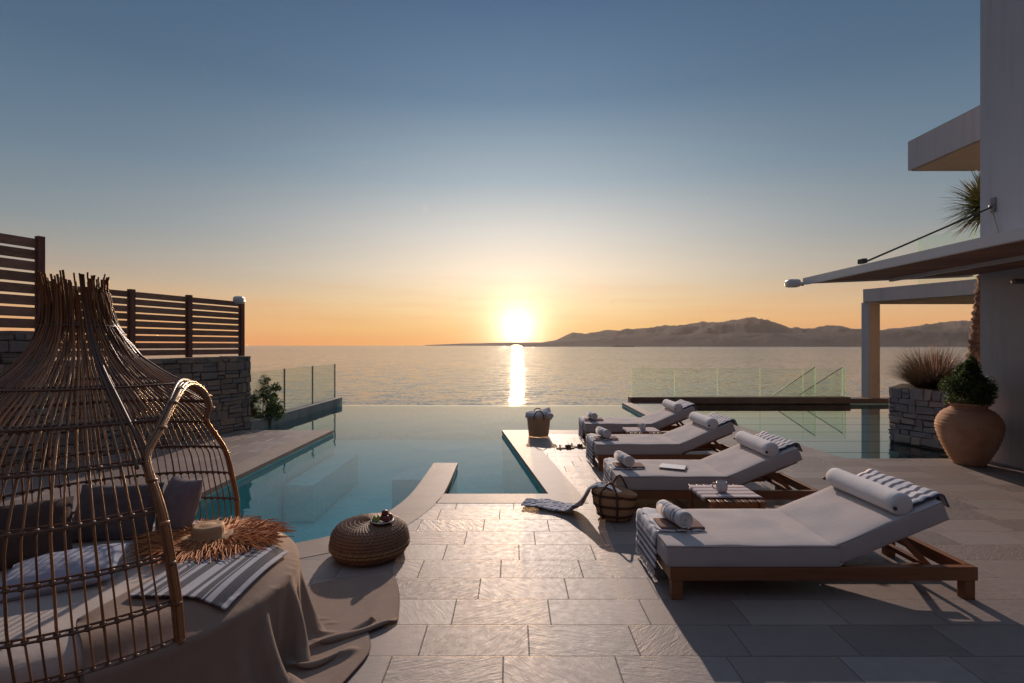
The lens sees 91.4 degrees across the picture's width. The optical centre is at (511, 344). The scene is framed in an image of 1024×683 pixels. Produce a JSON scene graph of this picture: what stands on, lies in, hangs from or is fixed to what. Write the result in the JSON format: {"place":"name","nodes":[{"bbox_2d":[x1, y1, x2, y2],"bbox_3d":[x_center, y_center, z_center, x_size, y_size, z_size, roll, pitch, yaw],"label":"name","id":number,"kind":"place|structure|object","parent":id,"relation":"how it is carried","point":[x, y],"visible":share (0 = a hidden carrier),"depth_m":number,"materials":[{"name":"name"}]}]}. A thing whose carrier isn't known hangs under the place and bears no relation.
{"place":"outdoors","nodes":[
{"label":"outdoors","id":0,"kind":"place"},
{"bbox_2d":[425,342,541,345],"bbox_3d":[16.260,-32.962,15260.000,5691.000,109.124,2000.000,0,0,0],"label":"headland","id":1,"kind":"structure","parent":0,"point":[496,344],"depth_m":14768.64,"materials":[{"name":"stone"}]},
{"bbox_2d":[0,0,979,345],"label":"sky","id":2,"kind":"structure","parent":0,"point":[355,172],"materials":[{"name":"blue"}]},
{"bbox_2d":[55,346,967,413],"bbox_3d":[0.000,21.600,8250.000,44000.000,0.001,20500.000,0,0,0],"label":"sea","id":3,"kind":"structure","parent":0,"point":[471,376],"depth_m":392.73,"materials":[{"name":"blue liquid"}]},
{"bbox_2d":[0,403,1023,682],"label":"terrace paving","id":4,"kind":"structure","parent":0,"point":[504,593],"depth_m":3.12,"materials":[{"name":"stone"}]},
{"bbox_2d":[0,270,240,682],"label":"wicker daybed","id":5,"kind":"object","parent":4,"relation":"on","point":[40,642],"visible":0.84,"depth_m":2.13,"materials":[{"name":"wicker"}]},
{"bbox_2d":[0,496,73,569],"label":"cushion","id":6,"kind":"object","parent":5,"relation":"on","point":[13,553],"visible":0.61,"depth_m":2.58,"materials":[{"name":"grey fabric"}]},
{"bbox_2d":[0,543,129,602],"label":"cushion","id":7,"kind":"object","parent":5,"relation":"on","point":[44,570],"visible":0.7,"depth_m":2.31,"materials":[{"name":"white fabric"}]},
{"bbox_2d":[70,482,164,542],"bbox_3d":[-2.320,0.980,2.930,0.460,0.330,0.161,0,-24,-6],"label":"cushion","id":8,"kind":"object","parent":5,"relation":"on","point":[113,526],"visible":0.6,"depth_m":2.88,"materials":[{"name":"grey fabric"}]},
{"bbox_2d":[155,475,201,532],"bbox_3d":[-2.000,0.970,2.999,0.280,0.340,0.141,0,-18,24],"label":"cushion","id":9,"kind":"object","parent":5,"relation":"on","point":[181,497],"visible":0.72,"depth_m":2.95,"materials":[{"name":"grey fabric"}]},
{"bbox_2d":[121,515,295,565],"bbox_3d":[-1.677,1.066,2.806,0.883,0.055,0.710,0,0,0],"label":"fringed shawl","id":10,"kind":"object","parent":5,"relation":"on","point":[256,531],"visible":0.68,"depth_m":2.72,"materials":[{"name":"brown wicker"}]},
{"bbox_2d":[182,520,233,545],"bbox_3d":[-1.690,1.037,2.780,0.252,0.084,0.252,0,0,0],"label":"straw hat","id":11,"kind":"object","parent":10,"relation":"on","point":[206,531],"visible":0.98,"depth_m":2.74,"materials":[{"name":"beige wicker"}]},
{"bbox_2d":[76,532,399,682],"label":"beige blanket","id":12,"kind":"object","parent":5,"relation":"on","point":[279,621],"visible":0.68,"depth_m":2.29,"materials":[{"name":"beige fabric"}]},
{"bbox_2d":[130,543,287,609],"bbox_3d":[-1.445,1.116,2.456,0.445,0.062,0.586,0,0,0],"label":"striped throw","id":13,"kind":"object","parent":12,"relation":"on","point":[223,584],"visible":0.81,"depth_m":2.36,"materials":[{"name":"grey fabric"}]},
{"bbox_2d":[0,331,250,475],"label":"stone wall","id":14,"kind":"structure","parent":4,"relation":"on","point":[225,381],"depth_m":7.88,"materials":[{"name":"grey stone"}]},
{"bbox_2d":[0,233,44,328],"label":"slatted fence","id":15,"kind":"object","parent":14,"relation":"on","point":[37,254],"visible":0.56,"depth_m":6.44,"materials":[{"name":"brown wood"}]},
{"bbox_2d":[47,281,244,359],"bbox_3d":[-5.710,-0.325,8.171,0.080,1.070,3.130,0,0,20],"label":"slatted fence","id":16,"kind":"object","parent":14,"relation":"on","point":[131,316],"visible":0.69,"depth_m":8.43,"materials":[{"name":"brown wood"}]},
{"bbox_2d":[233,296,245,303],"bbox_3d":[-5.096,-0.840,9.372,0.180,0.135,0.296,0,0,-10],"label":"floodlight","id":17,"kind":"object","parent":16,"relation":"attached to","point":[239,299],"visible":1,"depth_m":9.24,"materials":[{"name":"white metal"}]},
{"bbox_2d":[328,513,409,566],"bbox_3d":[-1.090,1.472,3.840,0.605,0.255,0.604,0,0,0],"label":"pouf","id":18,"kind":"object","parent":4,"relation":"on","point":[361,540],"visible":0.9,"depth_m":3.63,"materials":[{"name":"brown wicker"}]},
{"bbox_2d":[370,518,393,523],"bbox_3d":[-0.985,1.337,3.800,0.176,0.019,0.176,0,0,0],"label":"plate","id":19,"kind":"object","parent":18,"relation":"on","point":[382,522],"visible":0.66,"depth_m":3.77,"materials":[{"name":"ceramic"}]},
{"bbox_2d":[382,515,389,522],"bbox_3d":[-0.951,1.311,3.771,0.054,0.053,0.054,0,0,16],"label":"fig","id":20,"kind":"object","parent":19,"relation":"on","point":[386,518],"visible":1,"depth_m":3.75,"materials":[{"name":"food"}]},
{"bbox_2d":[154,406,642,542],"bbox_3d":[-1.120,2.128,8.828,8.360,0.944,10.203,0,0,0],"label":"pool basin","id":21,"kind":"object","parent":4,"relation":"in","point":[491,467],"visible":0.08,"depth_m":8.81,"materials":[{"name":"liquid"}]},
{"bbox_2d":[249,397,341,429],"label":"parapet","id":22,"kind":"structure","parent":21,"relation":"on","point":[300,415],"depth_m":11.69,"materials":[{"name":"concrete"}]},
{"bbox_2d":[284,364,334,407],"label":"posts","id":23,"kind":"object","parent":22,"relation":"on","point":[312,385],"visible":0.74,"depth_m":12.58,"materials":[{"name":"grey metal"}]},
{"bbox_2d":[283,454,357,521],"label":"pool steps","id":24,"kind":"structure","parent":21,"relation":"on","point":[314,493],"depth_m":7.69,"materials":[{"name":"tile"}]},
{"bbox_2d":[392,472,426,508],"bbox_3d":[-1.285,1.942,6.450,0.430,0.515,0.400,0,0,0],"label":"pool ledge","id":25,"kind":"object","parent":21,"relation":"attached to","point":[404,485],"visible":0.29,"depth_m":6.25,"materials":[{"name":"tile"}]},
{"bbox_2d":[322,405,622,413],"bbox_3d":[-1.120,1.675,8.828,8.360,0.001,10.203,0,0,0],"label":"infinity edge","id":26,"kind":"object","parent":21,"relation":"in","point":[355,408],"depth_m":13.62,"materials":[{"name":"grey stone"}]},
{"bbox_2d":[323,406,622,439],"bbox_3d":[-1.050,3.145,13.826,8.300,2.910,0.148,0,0,0],"label":"infinity edge","id":27,"kind":"object","parent":21,"relation":"attached to","point":[441,423],"visible":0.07,"depth_m":13.75,"materials":[{"name":"liquid"}]},
{"bbox_2d":[154,403,675,558],"bbox_3d":[0.051,1.626,8.224,11.614,0.058,6.090,0,0,-33],"label":"pool coping","id":28,"kind":"object","parent":4,"relation":"on","point":[434,484],"visible":0.33,"depth_m":5.89,"materials":[{"name":"stone"}]},
{"bbox_2d":[527,408,549,436],"bbox_3d":[0.470,1.363,8.820,0.413,0.463,0.420,0,0,0],"label":"towel basket","id":29,"kind":"object","parent":4,"relation":"on","point":[538,427],"visible":0.85,"depth_m":8.65,"materials":[{"name":"wicker"}]},
{"bbox_2d":[525,412,539,417],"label":"rolled towel","id":30,"kind":"object","parent":29,"relation":"in","point":[528,414],"visible":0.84,"depth_m":8.73,"materials":[{"name":"white fabric"}]},
{"bbox_2d":[532,410,547,417],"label":"rolled towel","id":31,"kind":"object","parent":29,"relation":"in","point":[545,412],"visible":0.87,"depth_m":8.71,"materials":[{"name":"white fabric"}]},
{"bbox_2d":[547,411,553,418],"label":"rolled towel","id":32,"kind":"object","parent":29,"relation":"in","point":[550,414],"visible":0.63,"depth_m":8.70,"materials":[{"name":"white fabric"}]},
{"bbox_2d":[556,444,574,448],"bbox_3d":[0.825,1.568,7.726,0.295,0.064,0.098,0,0,-12],"label":"sandal","id":33,"kind":"object","parent":4,"relation":"on","point":[566,447],"visible":1,"depth_m":7.70,"materials":[{"name":"leather"}]},
{"bbox_2d":[521,482,621,511],"bbox_3d":[0.556,1.435,4.787,1.020,0.313,0.272,0,0,28],"label":"beach towel","id":34,"kind":"object","parent":4,"relation":"on","point":[551,504],"visible":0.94,"depth_m":4.80,"materials":[{"name":"white fabric"}]},
{"bbox_2d":[571,443,585,447],"bbox_3d":[1.020,1.568,7.816,0.295,0.064,0.098,0,0,20],"label":"sandal","id":35,"kind":"object","parent":4,"relation":"on","point":[579,446],"visible":0.89,"depth_m":7.79},
{"bbox_2d":[591,474,637,521],"bbox_3d":[0.949,1.413,4.634,0.419,0.365,0.394,0,0,18],"label":"basket","id":36,"kind":"object","parent":4,"relation":"on","point":[616,506],"visible":0.95,"depth_m":4.49,"materials":[{"name":"wicker"}]},
{"bbox_2d":[583,399,695,437],"bbox_3d":[2.147,1.268,8.332,1.952,0.665,0.725,0,0,0],"label":"sun lounger","id":37,"kind":"object","parent":4,"relation":"on","point":[669,415],"visible":0.68,"depth_m":8.02,"materials":[{"name":"fabric"}]},
{"bbox_2d":[578,416,602,439],"bbox_3d":[1.330,1.401,8.469,0.359,0.354,0.462,0,0,0],"label":"striped towel","id":38,"kind":"object","parent":37,"relation":"on","point":[580,422],"visible":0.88,"depth_m":8.35,"materials":[{"name":"white fabric"}]},
{"bbox_2d":[587,411,597,419],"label":"rolled towel","id":39,"kind":"object","parent":38,"relation":"on","point":[592,415],"visible":1,"depth_m":8.19,"materials":[{"name":"white fabric"}]},
{"bbox_2d":[676,399,697,408],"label":"draped towel","id":40,"kind":"object","parent":37,"relation":"on","point":[684,404],"visible":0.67,"depth_m":8.18,"materials":[{"name":"white fabric"}]},
{"bbox_2d":[623,427,661,433],"bbox_3d":[1.935,1.435,7.460,0.452,0.329,0.520,0,0,0],"label":"side table","id":41,"kind":"object","parent":4,"relation":"on","point":[624,432],"visible":0.23,"depth_m":7.26,"materials":[{"name":"brown wood"}]},
{"bbox_2d":[623,427,661,433],"bbox_3d":[1.937,1.280,7.460,0.496,0.040,0.360,0,0,0],"label":"table runner","id":42,"kind":"object","parent":41,"relation":"on","point":[632,429],"visible":0.91,"depth_m":7.40,"materials":[{"name":"white fabric"}]},
{"bbox_2d":[637,424,645,429],"bbox_3d":[1.933,1.216,7.429,0.095,0.087,0.117,0,0,-37],"label":"mug","id":43,"kind":"object","parent":42,"relation":"on","point":[642,426],"visible":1,"depth_m":7.38,"materials":[{"name":"ceramic"}]},
{"bbox_2d":[593,412,734,470],"bbox_3d":[2.040,1.268,6.700,1.952,0.665,0.724,0,0,-1],"label":"sun lounger","id":44,"kind":"object","parent":4,"relation":"on","point":[700,432],"visible":0.89,"depth_m":6.35,"materials":[{"name":"fabric"}]},
{"bbox_2d":[586,433,617,464],"bbox_3d":[1.218,1.401,6.783,0.359,0.354,0.462,0,0,-2],"label":"striped towel","id":45,"kind":"object","parent":44,"relation":"on","point":[591,438],"visible":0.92,"depth_m":6.70,"materials":[{"name":"white fabric"}]},
{"bbox_2d":[595,426,610,437],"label":"rolled towel","id":46,"kind":"object","parent":45,"relation":"on","point":[603,432],"visible":1,"depth_m":6.60,"materials":[{"name":"white fabric"}]},
{"bbox_2d":[706,412,737,425],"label":"draped towel","id":47,"kind":"object","parent":44,"relation":"on","point":[721,419],"visible":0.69,"depth_m":6.53,"materials":[{"name":"white fabric"}]},
{"bbox_2d":[604,431,818,499],"bbox_3d":[1.979,1.268,5.137,1.952,0.665,0.725,0,0,1],"label":"sun lounger","id":48,"kind":"object","parent":4,"relation":"on","point":[749,458],"visible":0.83,"depth_m":4.81,"materials":[{"name":"fabric"}]},
{"bbox_2d":[603,458,644,482],"bbox_3d":[1.172,1.401,5.266,0.359,0.354,0.462,0,0,1],"label":"striped towel","id":49,"kind":"object","parent":48,"relation":"on","point":[613,463],"visible":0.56,"depth_m":5.17,"materials":[{"name":"white fabric"}]},
{"bbox_2d":[614,450,634,467],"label":"rolled towel","id":50,"kind":"object","parent":48,"relation":"on","point":[625,459],"visible":1,"depth_m":5.05,"materials":[{"name":"white fabric"}]},
{"bbox_2d":[659,463,686,470],"bbox_3d":[1.640,1.240,5.090,0.260,0.012,0.200,0,0,24],"label":"book","id":51,"kind":"object","parent":48,"relation":"on","point":[673,466],"visible":1,"depth_m":5.07,"materials":[{"name":"paper"}]},
{"bbox_2d":[755,431,802,451],"bbox_3d":[2.680,0.991,5.150,0.286,0.103,0.620,0,0,0],"label":"draped towel","id":52,"kind":"object","parent":48,"relation":"on","point":[782,442],"visible":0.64,"depth_m":5.03,"materials":[{"name":"white fabric"}]},
{"bbox_2d":[688,484,765,508],"bbox_3d":[1.835,1.435,4.310,0.452,0.329,0.520,0,0,0],"label":"side table","id":53,"kind":"object","parent":4,"relation":"on","point":[734,503],"visible":0.48,"depth_m":4.09,"materials":[{"name":"brown wood"}]},
{"bbox_2d":[689,485,763,501],"bbox_3d":[1.837,1.280,4.310,0.496,0.040,0.360,0,0,0],"label":"table runner","id":54,"kind":"object","parent":53,"relation":"on","point":[703,492],"visible":0.92,"depth_m":4.27,"materials":[{"name":"white fabric"}]},
{"bbox_2d":[712,480,727,492],"bbox_3d":[1.794,1.216,4.299,0.095,0.087,0.117,0,0,-37],"label":"mug","id":55,"kind":"object","parent":54,"relation":"on","point":[721,486],"visible":1,"depth_m":4.26,"materials":[{"name":"ceramic"}]},
{"bbox_2d":[656,468,977,599],"bbox_3d":[1.944,1.268,3.490,1.952,0.665,0.725,0,0,0],"label":"sun lounger","id":56,"kind":"object","parent":4,"relation":"on","point":[825,533],"visible":0.91,"depth_m":3.15,"materials":[{"name":"white fabric"}]},
{"bbox_2d":[636,507,704,579],"bbox_3d":[1.123,1.401,3.582,0.359,0.354,0.462,0,0,-1],"label":"striped towel","id":57,"kind":"object","parent":56,"relation":"on","point":[651,523],"visible":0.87,"depth_m":3.50,"materials":[{"name":"white fabric"}]},
{"bbox_2d":[656,500,692,528],"bbox_3d":[1.124,1.172,3.471,0.114,0.117,0.290,0,0,-14],"label":"rolled towel","id":58,"kind":"object","parent":57,"relation":"on","point":[676,515],"visible":1,"depth_m":3.39,"materials":[{"name":"white fabric"}]},
{"bbox_2d":[857,469,949,507],"bbox_3d":[2.650,0.991,3.490,0.286,0.103,0.620,0,0,0],"label":"draped towel","id":59,"kind":"object","parent":56,"relation":"on","point":[916,494],"visible":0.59,"depth_m":3.38,"materials":[{"name":"white fabric"}]},
{"bbox_2d":[733,418,924,457],"bbox_3d":[9.630,1.790,10.480,10.740,0.320,6.840,0,0,0],"label":"reflecting pool basin","id":60,"kind":"object","parent":4,"relation":"in","point":[834,438],"visible":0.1,"depth_m":10.66,"materials":[{"name":"liquid"}]},
{"bbox_2d":[628,396,888,403],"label":"dark kerb","id":61,"kind":"structure","parent":60,"relation":"on","point":[765,399],"depth_m":13.90,"materials":[{"name":"black stone"}]},
{"bbox_2d":[772,367,814,395],"bbox_3d":[8.230,1.430,14.606,1.270,1.640,0.030,0,0,0],"label":"stair guard","id":62,"kind":"object","parent":61,"relation":"on","point":[793,381],"visible":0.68,"depth_m":14.60,"materials":[{"name":"grey metal"}]},
{"bbox_2d":[799,367,842,394],"bbox_3d":[9.205,1.450,14.906,1.320,1.640,0.030,0,0,0],"label":"stair guard","id":63,"kind":"object","parent":61,"relation":"on","point":[820,381],"visible":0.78,"depth_m":14.89,"materials":[{"name":"grey metal"}]},
{"bbox_2d":[888,383,973,457],"bbox_3d":[7.802,1.257,8.199,2.809,1.087,2.284,0,0,0],"label":"stone planter","id":64,"kind":"object","parent":4,"relation":"on","point":[913,411],"visible":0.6,"depth_m":8.13,"materials":[{"name":"stone"}]},
{"bbox_2d":[935,163,979,365],"bbox_3d":[8.019,-1.177,8.455,1.420,3.795,1.459,0,0,0],"label":"palm tree","id":65,"kind":"object","parent":64,"relation":"on","point":[973,200],"visible":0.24,"depth_m":8.45,"materials":[{"name":"green plant"}]},
{"bbox_2d":[861,0,1023,468],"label":"villa","id":66,"kind":"object","parent":4,"relation":"on","point":[987,133],"visible":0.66,"depth_m":6.86,"materials":[{"name":"white paint"}]},
{"bbox_2d":[803,197,1023,284],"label":"awning","id":67,"kind":"object","parent":66,"relation":"attached to","point":[998,251],"visible":1,"depth_m":5.80,"materials":[{"name":"white fabric"}]},
{"bbox_2d":[784,279,803,287],"bbox_3d":[4.131,-0.900,7.300,0.257,0.117,0.156,0,0,0],"label":"floodlight","id":68,"kind":"object","parent":67,"relation":"attached to","point":[792,283],"visible":0.99,"depth_m":7.24,"materials":[{"name":"white metal"}]},
{"bbox_2d":[1011,277,1023,283],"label":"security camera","id":69,"kind":"object","parent":66,"relation":"attached to","point":[1017,281],"visible":1,"depth_m":6.42,"materials":[{"name":"black metal"}]},
{"bbox_2d":[934,401,1005,466],"bbox_3d":[6.140,1.188,6.720,0.719,0.824,0.718,0,0,0],"label":"terracotta pot","id":70,"kind":"object","parent":4,"relation":"on","point":[972,435],"visible":0.9,"depth_m":6.51,"materials":[{"name":"ceramic"}]},
{"bbox_2d":[938,354,1000,407],"bbox_3d":[6.136,0.517,6.714,0.650,0.818,0.650,0,0,0],"label":"boxwood","id":71,"kind":"object","parent":70,"relation":"in","point":[962,383],"visible":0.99,"depth_m":6.63,"materials":[{"name":"green plant"}]},
{"bbox_2d":[520,327,970,346],"bbox_3d":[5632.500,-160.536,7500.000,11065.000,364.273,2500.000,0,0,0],"label":"coastal hills","id":72,"kind":"structure","parent":0,"point":[957,337],"depth_m":6808.92,"materials":[{"name":"brown stone"}]},
{"bbox_2d":[542,317,971,342],"bbox_3d":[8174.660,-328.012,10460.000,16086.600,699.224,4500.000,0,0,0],"label":"mountain range","id":73,"kind":"structure","parent":0,"point":[750,325],"depth_m":9904.56,"materials":[{"name":"brown stone"}]},
{"bbox_2d":[695,404,945,452],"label":"reflecting pool water","id":74,"kind":"structure","parent":0,"point":[868,415],"depth_m":12.01,"materials":[{"name":"teal liquid"}]},
{"bbox_2d":[875,341,979,388],"bbox_3d":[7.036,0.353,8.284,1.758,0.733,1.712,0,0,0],"label":"fountain grass","id":75,"kind":"object","parent":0,"point":[925,378],"depth_m":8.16,"materials":[{"name":"brown plant"}]},
{"bbox_3d":[-0.973,1.311,3.801,0.056,0.055,0.055,29,0,0],"label":"fig","id":76,"kind":"object","parent":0,"visible":0},
{"bbox_2d":[381,510,387,515],"bbox_3d":[-0.966,1.280,3.800,0.053,0.056,0.052,0,0,-8],"label":"fig","id":77,"kind":"object","parent":76,"relation":"on","point":[384,512],"visible":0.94,"depth_m":3.78,"materials":[{"name":"food"}]},
{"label":"hillside","id":78,"kind":"structure","parent":0,"visible":0},
{"bbox_2d":[250,374,285,426],"bbox_3d":[-5.141,2.079,10.307,1.032,2.946,0.894,0,0,0],"label":"shrub","id":79,"kind":"object","parent":78,"relation":"on","point":[272,409],"visible":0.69,"depth_m":10.36,"materials":[{"name":"green plant"}]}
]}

